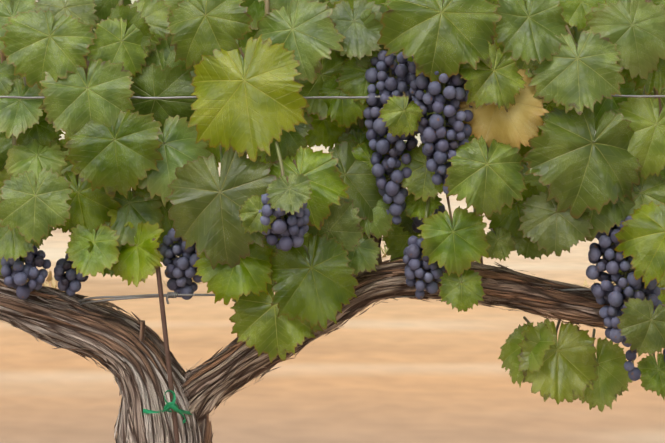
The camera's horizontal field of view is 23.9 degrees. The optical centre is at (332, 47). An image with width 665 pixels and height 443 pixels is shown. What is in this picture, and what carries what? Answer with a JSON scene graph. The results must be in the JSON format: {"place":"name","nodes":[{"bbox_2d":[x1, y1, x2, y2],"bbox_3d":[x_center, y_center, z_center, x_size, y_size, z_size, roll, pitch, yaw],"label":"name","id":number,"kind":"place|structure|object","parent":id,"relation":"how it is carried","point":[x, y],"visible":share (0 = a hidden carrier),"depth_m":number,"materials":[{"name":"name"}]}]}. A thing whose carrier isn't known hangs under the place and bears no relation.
{"place":"outdoors","nodes":[
{"label":"outdoors","id":0,"kind":"place"},
{"bbox_2d":[54,253,88,295],"bbox_3d":[-0.293,0.234,1.763,0.039,0.090,0.041,0,0,2],"label":"grape cluster","id":1,"kind":"object","parent":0,"point":[73,285],"depth_m":1.75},
{"bbox_2d":[0,0,661,283],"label":"vine shoots","id":2,"kind":"object","parent":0,"point":[267,11],"visible":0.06,"depth_m":1.79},
{"bbox_2d":[1,246,50,298],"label":"grape cluster","id":3,"kind":"object","parent":2,"relation":"hanging from","point":[18,274],"depth_m":1.73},
{"bbox_2d":[158,228,201,299],"bbox_3d":[-0.162,0.212,1.732,0.063,0.131,0.051,0,0,2],"label":"grape cluster","id":4,"kind":"object","parent":2,"relation":"hanging from","point":[179,281],"depth_m":1.72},
{"bbox_2d":[259,141,309,250],"bbox_3d":[-0.052,0.157,1.654,0.058,0.114,0.055,0,0,2],"label":"grape cluster","id":5,"kind":"object","parent":2,"relation":"hanging from","point":[294,232],"depth_m":1.64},
{"bbox_2d":[23,0,662,368],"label":"leaf stems","id":6,"kind":"object","parent":2,"relation":"attached to","point":[448,200],"visible":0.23,"depth_m":1.73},
{"bbox_2d":[0,60,19,94],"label":"grape leaf","id":7,"kind":"object","parent":6,"relation":"attached to","point":[7,76],"visible":0.85,"depth_m":1.76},
{"bbox_2d":[0,220,36,261],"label":"grape leaf","id":8,"kind":"object","parent":6,"relation":"attached to","point":[14,245],"visible":0.31,"depth_m":1.72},
{"bbox_2d":[0,0,36,52],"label":"grape leaf","id":9,"kind":"object","parent":6,"relation":"attached to","point":[21,6],"visible":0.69,"depth_m":1.75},
{"bbox_2d":[0,165,36,200],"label":"grape leaf","id":10,"kind":"object","parent":6,"relation":"attached to","point":[3,172],"visible":0.04,"depth_m":1.81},
{"bbox_2d":[0,77,43,138],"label":"grape leaf","id":11,"kind":"object","parent":6,"relation":"attached to","point":[17,116],"visible":0.85,"depth_m":1.74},
{"bbox_2d":[0,132,68,169],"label":"grape leaf","id":12,"kind":"object","parent":6,"relation":"attached to","point":[5,144],"visible":0.15,"depth_m":1.83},
{"bbox_2d":[4,139,66,182],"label":"grape leaf","id":13,"kind":"object","parent":6,"relation":"attached to","point":[21,159],"visible":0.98,"depth_m":1.74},
{"bbox_2d":[0,168,72,245],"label":"grape leaf","id":14,"kind":"object","parent":6,"relation":"attached to","point":[27,212],"visible":0.96,"depth_m":1.70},
{"bbox_2d":[13,109,63,147],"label":"grape leaf","id":15,"kind":"object","parent":6,"relation":"attached to","point":[43,133],"visible":0.54,"depth_m":1.75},
{"bbox_2d":[34,225,53,248],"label":"grape leaf","id":16,"kind":"object","parent":6,"relation":"attached to","point":[44,236],"visible":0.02,"depth_m":1.90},
{"bbox_2d":[0,8,96,89],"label":"grape leaf","id":17,"kind":"object","parent":6,"relation":"attached to","point":[35,48],"visible":0.98,"depth_m":1.72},
{"bbox_2d":[33,0,98,31],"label":"grape leaf","id":18,"kind":"object","parent":6,"relation":"attached to","point":[84,11],"visible":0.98,"depth_m":1.75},
{"bbox_2d":[61,148,72,173],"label":"grape leaf","id":19,"kind":"object","parent":6,"relation":"attached to","point":[68,166],"visible":0.06,"depth_m":1.92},
{"bbox_2d":[38,59,134,140],"bbox_3d":[-0.268,0.062,1.710,0.104,0.101,0.022,0,0,-8],"label":"grape leaf","id":20,"kind":"object","parent":6,"relation":"attached to","point":[72,104],"visible":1,"depth_m":1.71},
{"bbox_2d":[54,170,121,235],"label":"grape leaf","id":21,"kind":"object","parent":6,"relation":"attached to","point":[89,208],"visible":0.65,"depth_m":1.73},
{"bbox_2d":[65,223,120,276],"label":"grape leaf","id":22,"kind":"object","parent":6,"relation":"attached to","point":[102,255],"visible":0.98,"depth_m":1.72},
{"bbox_2d":[87,224,121,276],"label":"grape leaf","id":23,"kind":"object","parent":6,"relation":"attached to","point":[107,270],"visible":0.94,"depth_m":1.73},
{"bbox_2d":[63,110,163,198],"bbox_3d":[-0.237,0.117,1.700,0.108,0.098,0.021,0,0,3],"label":"grape leaf","id":24,"kind":"object","parent":6,"relation":"attached to","point":[99,156],"visible":1,"depth_m":1.70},
{"bbox_2d":[94,0,132,23],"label":"grape leaf","id":25,"kind":"object","parent":6,"relation":"attached to","point":[103,9],"visible":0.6,"depth_m":1.80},
{"bbox_2d":[87,17,150,75],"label":"grape leaf","id":26,"kind":"object","parent":6,"relation":"attached to","point":[112,44],"visible":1,"depth_m":1.74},
{"bbox_2d":[107,191,133,229],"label":"grape leaf","id":27,"kind":"object","parent":6,"relation":"attached to","point":[112,213],"visible":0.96,"depth_m":1.73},
{"bbox_2d":[108,3,154,50],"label":"grape leaf","id":28,"kind":"object","parent":6,"relation":"attached to","point":[132,15],"visible":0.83,"depth_m":1.75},
{"bbox_2d":[105,189,164,246],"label":"grape leaf","id":29,"kind":"object","parent":6,"relation":"attached to","point":[136,210],"visible":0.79,"depth_m":1.74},
{"bbox_2d":[111,221,163,286],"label":"grape leaf","id":30,"kind":"object","parent":6,"relation":"attached to","point":[138,263],"visible":0.92,"depth_m":1.72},
{"bbox_2d":[132,185,155,200],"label":"grape leaf","id":31,"kind":"object","parent":6,"relation":"attached to","point":[144,193],"visible":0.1,"depth_m":1.71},
{"bbox_2d":[129,0,170,56],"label":"grape leaf","id":32,"kind":"object","parent":6,"relation":"attached to","point":[154,13],"visible":0.4,"depth_m":1.78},
{"bbox_2d":[130,49,195,117],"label":"grape leaf","id":33,"kind":"object","parent":6,"relation":"attached to","point":[157,58],"visible":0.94,"depth_m":1.76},
{"bbox_2d":[130,63,197,132],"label":"grape leaf","id":34,"kind":"object","parent":6,"relation":"attached to","point":[152,80],"visible":0.69,"depth_m":1.75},
{"bbox_2d":[131,34,202,76],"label":"grape leaf","id":35,"kind":"object","parent":6,"relation":"attached to","point":[165,46],"visible":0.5,"depth_m":1.78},
{"bbox_2d":[158,199,177,242],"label":"grape leaf","id":36,"kind":"object","parent":6,"relation":"attached to","point":[167,224],"visible":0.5,"depth_m":1.75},
{"bbox_2d":[138,115,211,206],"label":"grape leaf","id":37,"kind":"object","parent":6,"relation":"attached to","point":[180,148],"visible":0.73,"depth_m":1.71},
{"bbox_2d":[158,0,201,35],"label":"grape leaf","id":38,"kind":"object","parent":6,"relation":"attached to","point":[173,4],"visible":0.12,"depth_m":1.80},
{"bbox_2d":[167,0,252,68],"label":"grape leaf","id":39,"kind":"object","parent":6,"relation":"attached to","point":[222,24],"visible":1,"depth_m":1.71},
{"bbox_2d":[205,140,233,160],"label":"grape leaf","id":40,"kind":"object","parent":6,"relation":"attached to","point":[215,151],"visible":0.08,"depth_m":1.74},
{"bbox_2d":[165,147,277,269],"bbox_3d":[-0.115,0.172,1.674,0.126,0.128,0.034,-6,-15,6],"label":"grape leaf","id":41,"kind":"object","parent":6,"relation":"attached to","point":[205,208],"visible":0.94,"depth_m":1.67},
{"bbox_2d":[193,241,273,304],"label":"grape leaf","id":42,"kind":"object","parent":6,"relation":"attached to","point":[247,275],"visible":0.75,"depth_m":1.67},
{"bbox_2d":[235,28,259,47],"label":"grape leaf","id":43,"kind":"object","parent":6,"relation":"attached to","point":[243,42],"visible":0.04,"depth_m":1.87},
{"bbox_2d":[188,34,308,161],"bbox_3d":[-0.093,0.058,1.695,0.135,0.141,0.027,-10,-21,7],"label":"grape leaf","id":44,"kind":"object","parent":6,"relation":"attached to","point":[260,102],"visible":1,"depth_m":1.69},
{"bbox_2d":[240,0,271,29],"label":"grape leaf","id":45,"kind":"object","parent":6,"relation":"attached to","point":[256,10],"visible":0.21,"depth_m":1.86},
{"bbox_2d":[238,195,276,234],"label":"grape leaf","id":46,"kind":"object","parent":6,"relation":"attached to","point":[250,215],"visible":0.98,"depth_m":1.64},
{"bbox_2d":[229,283,324,362],"bbox_3d":[-0.060,0.291,1.687,0.101,0.092,0.029,-5,-18,7],"label":"grape leaf","id":47,"kind":"object","parent":6,"relation":"attached to","point":[260,326],"visible":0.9,"depth_m":1.68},
{"bbox_2d":[257,145,307,163],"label":"grape leaf","id":48,"kind":"object","parent":6,"relation":"attached to","point":[262,154],"visible":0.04,"depth_m":2.01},
{"bbox_2d":[258,0,318,18],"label":"grape leaf","id":49,"kind":"object","parent":6,"relation":"attached to","point":[277,4],"visible":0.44,"depth_m":1.81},
{"bbox_2d":[266,173,311,214],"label":"grape leaf","id":50,"kind":"object","parent":6,"relation":"attached to","point":[293,198],"visible":1,"depth_m":1.63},
{"bbox_2d":[268,232,309,284],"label":"grape leaf","id":51,"kind":"object","parent":6,"relation":"attached to","point":[305,236],"visible":0.04,"depth_m":1.78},
{"bbox_2d":[265,112,313,162],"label":"grape leaf","id":52,"kind":"object","parent":6,"relation":"attached to","point":[291,142],"visible":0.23,"depth_m":1.73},
{"bbox_2d":[254,0,345,83],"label":"grape leaf","id":53,"kind":"object","parent":6,"relation":"attached to","point":[311,36],"visible":0.96,"depth_m":1.72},
{"bbox_2d":[266,146,349,229],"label":"grape leaf","id":54,"kind":"object","parent":6,"relation":"attached to","point":[322,173],"visible":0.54,"depth_m":1.68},
{"bbox_2d":[269,231,358,329],"bbox_3d":[-0.021,0.251,1.673,0.096,0.104,0.024,-12,-19,-6],"label":"grape leaf","id":55,"kind":"object","parent":6,"relation":"attached to","point":[318,287],"visible":0.98,"depth_m":1.67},
{"bbox_2d":[298,50,344,119],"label":"grape leaf","id":56,"kind":"object","parent":6,"relation":"attached to","point":[330,68],"visible":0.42,"depth_m":1.74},
{"bbox_2d":[302,109,345,148],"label":"grape leaf","id":57,"kind":"object","parent":6,"relation":"attached to","point":[326,132],"visible":0.44,"depth_m":1.77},
{"bbox_2d":[308,199,362,255],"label":"grape leaf","id":58,"kind":"object","parent":6,"relation":"attached to","point":[342,223],"visible":0.77,"depth_m":1.69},
{"bbox_2d":[318,72,368,127],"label":"grape leaf","id":59,"kind":"object","parent":6,"relation":"attached to","point":[345,112],"visible":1,"depth_m":1.73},
{"bbox_2d":[329,0,382,59],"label":"grape leaf","id":60,"kind":"object","parent":6,"relation":"attached to","point":[360,40],"visible":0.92,"depth_m":1.73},
{"bbox_2d":[328,139,388,222],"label":"grape leaf","id":61,"kind":"object","parent":6,"relation":"attached to","point":[358,177],"visible":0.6,"depth_m":1.73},
{"bbox_2d":[351,115,366,131],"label":"grape leaf","id":62,"kind":"object","parent":6,"relation":"attached to","point":[354,125],"visible":0.06,"depth_m":1.79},
{"bbox_2d":[335,7,383,67],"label":"grape leaf","id":63,"kind":"object","parent":6,"relation":"attached to","point":[370,22],"visible":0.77,"depth_m":1.73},
{"bbox_2d":[337,131,383,153],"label":"grape leaf","id":64,"kind":"object","parent":6,"relation":"attached to","point":[361,138],"visible":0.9,"depth_m":1.76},
{"bbox_2d":[334,106,386,143],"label":"grape leaf","id":65,"kind":"object","parent":6,"relation":"attached to","point":[344,134],"visible":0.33,"depth_m":1.79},
{"bbox_2d":[333,0,388,9],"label":"grape leaf","id":66,"kind":"object","parent":6,"relation":"attached to","point":[351,2],"visible":0.15,"depth_m":1.76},
{"bbox_2d":[346,234,380,275],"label":"grape leaf","id":67,"kind":"object","parent":6,"relation":"attached to","point":[363,256],"visible":0.54,"depth_m":1.72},
{"bbox_2d":[336,57,393,104],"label":"grape leaf","id":68,"kind":"object","parent":6,"relation":"attached to","point":[352,80],"visible":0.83,"depth_m":1.73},
{"bbox_2d":[351,142,395,180],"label":"grape leaf","id":69,"kind":"object","parent":6,"relation":"attached to","point":[360,152],"visible":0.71,"depth_m":1.74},
{"bbox_2d":[356,196,393,239],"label":"grape leaf","id":70,"kind":"object","parent":6,"relation":"attached to","point":[379,226],"visible":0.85,"depth_m":1.73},
{"bbox_2d":[375,4,389,52],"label":"grape leaf","id":71,"kind":"object","parent":6,"relation":"attached to","point":[383,9],"visible":0.08,"depth_m":1.76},
{"bbox_2d":[378,95,423,137],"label":"grape leaf","id":72,"kind":"object","parent":6,"relation":"attached to","point":[397,117],"visible":0.98,"depth_m":1.68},
{"bbox_2d":[382,215,420,261],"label":"grape leaf","id":73,"kind":"object","parent":6,"relation":"attached to","point":[396,240],"visible":0.44,"depth_m":1.81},
{"bbox_2d":[399,211,420,233],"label":"grape leaf","id":74,"kind":"object","parent":6,"relation":"attached to","point":[406,222],"visible":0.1,"depth_m":1.81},
{"bbox_2d":[394,143,448,201],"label":"grape leaf","id":75,"kind":"object","parent":6,"relation":"attached to","point":[418,183],"visible":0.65,"depth_m":1.72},
{"bbox_2d":[404,193,442,219],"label":"grape leaf","id":76,"kind":"object","parent":6,"relation":"attached to","point":[416,208],"visible":0.65,"depth_m":1.73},
{"bbox_2d":[377,0,501,82],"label":"grape leaf","id":77,"kind":"object","parent":6,"relation":"attached to","point":[430,37],"visible":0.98,"depth_m":1.67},
{"bbox_2d":[417,206,490,276],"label":"grape leaf","id":78,"kind":"object","parent":6,"relation":"attached to","point":[460,246],"visible":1,"depth_m":1.68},
{"bbox_2d":[438,269,485,311],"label":"grape leaf","id":79,"kind":"object","parent":6,"relation":"attached to","point":[466,294],"visible":1,"depth_m":1.69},
{"bbox_2d":[444,135,526,217],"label":"grape leaf","id":80,"kind":"object","parent":6,"relation":"attached to","point":[478,180],"visible":1,"depth_m":1.67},
{"bbox_2d":[458,41,526,111],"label":"grape leaf","id":81,"kind":"object","parent":6,"relation":"attached to","point":[502,83],"visible":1,"depth_m":1.67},
{"bbox_2d":[485,226,515,260],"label":"grape leaf","id":82,"kind":"object","parent":6,"relation":"attached to","point":[502,247],"visible":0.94,"depth_m":1.71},
{"bbox_2d":[457,69,548,148],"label":"grape leaf","id":83,"kind":"object","parent":6,"relation":"attached to","point":[518,123],"visible":0.65,"depth_m":1.68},
{"bbox_2d":[487,181,540,241],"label":"grape leaf","id":84,"kind":"object","parent":6,"relation":"attached to","point":[508,219],"visible":0.5,"depth_m":1.72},
{"bbox_2d":[495,42,535,69],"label":"grape leaf","id":85,"kind":"object","parent":6,"relation":"attached to","point":[520,64],"visible":0.06,"depth_m":1.92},
{"bbox_2d":[518,143,532,156],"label":"grape leaf","id":86,"kind":"object","parent":6,"relation":"attached to","point":[523,150],"visible":0.04,"depth_m":1.81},
{"bbox_2d":[498,321,555,386],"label":"grape leaf","id":87,"kind":"object","parent":6,"relation":"attached to","point":[510,350],"visible":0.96,"depth_m":1.74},
{"bbox_2d":[512,237,546,259],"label":"grape leaf","id":88,"kind":"object","parent":6,"relation":"attached to","point":[525,248],"visible":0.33,"depth_m":1.71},
{"bbox_2d":[495,0,567,64],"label":"grape leaf","id":89,"kind":"object","parent":6,"relation":"attached to","point":[529,32],"visible":1,"depth_m":1.70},
{"bbox_2d":[520,162,547,192],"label":"grape leaf","id":90,"kind":"object","parent":6,"relation":"attached to","point":[532,179],"visible":0.15,"depth_m":1.92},
{"bbox_2d":[538,97,564,135],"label":"grape leaf","id":91,"kind":"object","parent":6,"relation":"attached to","point":[551,105],"visible":0.19,"depth_m":1.71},
{"bbox_2d":[518,189,592,256],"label":"grape leaf","id":92,"kind":"object","parent":6,"relation":"attached to","point":[547,227],"visible":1,"depth_m":1.68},
{"bbox_2d":[517,319,598,403],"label":"grape leaf","id":93,"kind":"object","parent":6,"relation":"attached to","point":[568,369],"visible":1,"depth_m":1.73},
{"bbox_2d":[528,30,624,114],"bbox_3d":[0.262,0.029,1.688,0.103,0.097,0.022,-2,-24,7],"label":"grape leaf","id":94,"kind":"object","parent":6,"relation":"attached to","point":[586,73],"visible":1,"depth_m":1.68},
{"bbox_2d":[573,26,582,42],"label":"grape leaf","id":95,"kind":"object","parent":6,"relation":"attached to","point":[576,35],"visible":0.02,"depth_m":1.89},
{"bbox_2d":[521,106,641,218],"bbox_3d":[0.270,0.123,1.687,0.133,0.122,0.049,17,-20,-3],"label":"grape leaf","id":96,"kind":"object","parent":6,"relation":"attached to","point":[575,168],"visible":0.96,"depth_m":1.67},
{"bbox_2d":[558,0,605,31],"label":"grape leaf","id":97,"kind":"object","parent":6,"relation":"attached to","point":[574,12],"visible":0.71,"depth_m":1.79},
{"bbox_2d":[548,189,636,241],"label":"grape leaf","id":98,"kind":"object","parent":6,"relation":"attached to","point":[608,217],"visible":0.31,"depth_m":1.69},
{"bbox_2d":[573,337,632,411],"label":"grape leaf","id":99,"kind":"object","parent":6,"relation":"attached to","point":[612,381],"visible":0.67,"depth_m":1.75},
{"bbox_2d":[585,75,642,130],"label":"grape leaf","id":100,"kind":"object","parent":6,"relation":"attached to","point":[608,104],"visible":0.19,"depth_m":1.76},
{"bbox_2d":[583,0,653,72],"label":"grape leaf","id":101,"kind":"object","parent":6,"relation":"attached to","point":[589,15],"visible":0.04,"depth_m":1.75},
{"bbox_2d":[586,0,664,79],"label":"grape leaf","id":102,"kind":"object","parent":6,"relation":"attached to","point":[639,39],"visible":1,"depth_m":1.70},
{"bbox_2d":[614,201,664,288],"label":"grape leaf","id":103,"kind":"object","parent":6,"relation":"attached to","point":[640,235],"visible":1,"depth_m":1.66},
{"bbox_2d":[614,97,664,179],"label":"grape leaf","id":104,"kind":"object","parent":6,"relation":"attached to","point":[646,147],"visible":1,"depth_m":1.70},
{"bbox_2d":[617,298,664,356],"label":"grape leaf","id":105,"kind":"object","parent":6,"relation":"attached to","point":[641,325],"visible":1,"depth_m":1.66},
{"bbox_2d":[619,58,664,94],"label":"grape leaf","id":106,"kind":"object","parent":6,"relation":"attached to","point":[656,80],"visible":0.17,"depth_m":1.72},
{"bbox_2d":[626,172,664,216],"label":"grape leaf","id":107,"kind":"object","parent":6,"relation":"attached to","point":[651,188],"visible":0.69,"depth_m":1.71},
{"bbox_2d":[632,80,664,108],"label":"grape leaf","id":108,"kind":"object","parent":6,"relation":"attached to","point":[661,98],"visible":0.06,"depth_m":1.81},
{"bbox_2d":[637,352,664,399],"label":"grape leaf","id":109,"kind":"object","parent":6,"relation":"attached to","point":[652,378],"visible":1,"depth_m":1.72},
{"bbox_2d":[363,50,418,224],"bbox_3d":[0.068,0.080,1.732,0.068,0.232,0.058,0,0,2],"label":"grape cluster","id":110,"kind":"object","parent":2,"relation":"hanging from","point":[392,189],"depth_m":1.72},
{"bbox_2d":[403,197,445,298],"bbox_3d":[0.101,0.218,1.716,0.048,0.113,0.049,0,0,2],"label":"grape cluster","id":111,"kind":"object","parent":2,"relation":"hanging from","point":[412,253],"depth_m":1.70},
{"bbox_2d":[411,195,444,232],"bbox_3d":[0.108,0.169,1.790,0.041,0.102,0.041,0,0,2],"label":"grape cluster","id":112,"kind":"object","parent":2,"relation":"hanging from","point":[416,222],"visible":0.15,"depth_m":1.78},
{"bbox_2d":[408,56,472,193],"bbox_3d":[0.121,0.045,1.696,0.077,0.228,0.066,0,0,2],"label":"grape cluster","id":113,"kind":"object","parent":2,"relation":"hanging from","point":[431,100],"depth_m":1.68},
{"bbox_2d":[586,215,661,380],"bbox_3d":[0.316,0.251,1.703,0.082,0.223,0.062,0,0,2],"label":"grape cluster","id":114,"kind":"object","parent":2,"relation":"hanging from","point":[606,291],"depth_m":1.69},
{"bbox_2d":[0,129,664,442],"bbox_3d":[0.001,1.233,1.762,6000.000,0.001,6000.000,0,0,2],"label":"ground","id":115,"kind":"structure","parent":0,"point":[404,370],"depth_m":5.76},
{"bbox_2d":[0,275,213,442],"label":"vine trunk","id":116,"kind":"object","parent":115,"relation":"on","point":[105,335],"visible":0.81,"depth_m":1.75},
{"bbox_2d":[139,320,144,341],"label":"vine spur","id":117,"kind":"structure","parent":116,"relation":"attached to","point":[142,331],"depth_m":1.74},
{"bbox_2d":[142,390,192,422],"bbox_3d":[-0.194,0.396,1.746,0.104,0.052,0.107,0,0,2],"label":"green tie","id":118,"kind":"object","parent":116,"relation":"attached to","point":[173,405],"visible":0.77,"depth_m":1.70,"materials":[{"name":"green"}]},
{"bbox_2d":[0,95,664,304],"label":"trellis wires","id":119,"kind":"object","parent":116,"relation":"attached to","point":[168,295],"visible":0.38,"depth_m":1.72,"materials":[{"name":"grey"}]},
{"bbox_2d":[182,257,664,425],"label":"vine branch","id":120,"kind":"object","parent":116,"relation":"attached to","point":[216,379],"visible":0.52,"depth_m":1.74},
{"bbox_2d":[152,238,179,442],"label":"training stake","id":121,"kind":"object","parent":115,"relation":"on","point":[166,347],"visible":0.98,"depth_m":1.70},
{"bbox_2d":[27,244,615,291],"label":"dry grass tufts","id":122,"kind":"object","parent":115,"relation":"on","point":[48,279],"depth_m":8.19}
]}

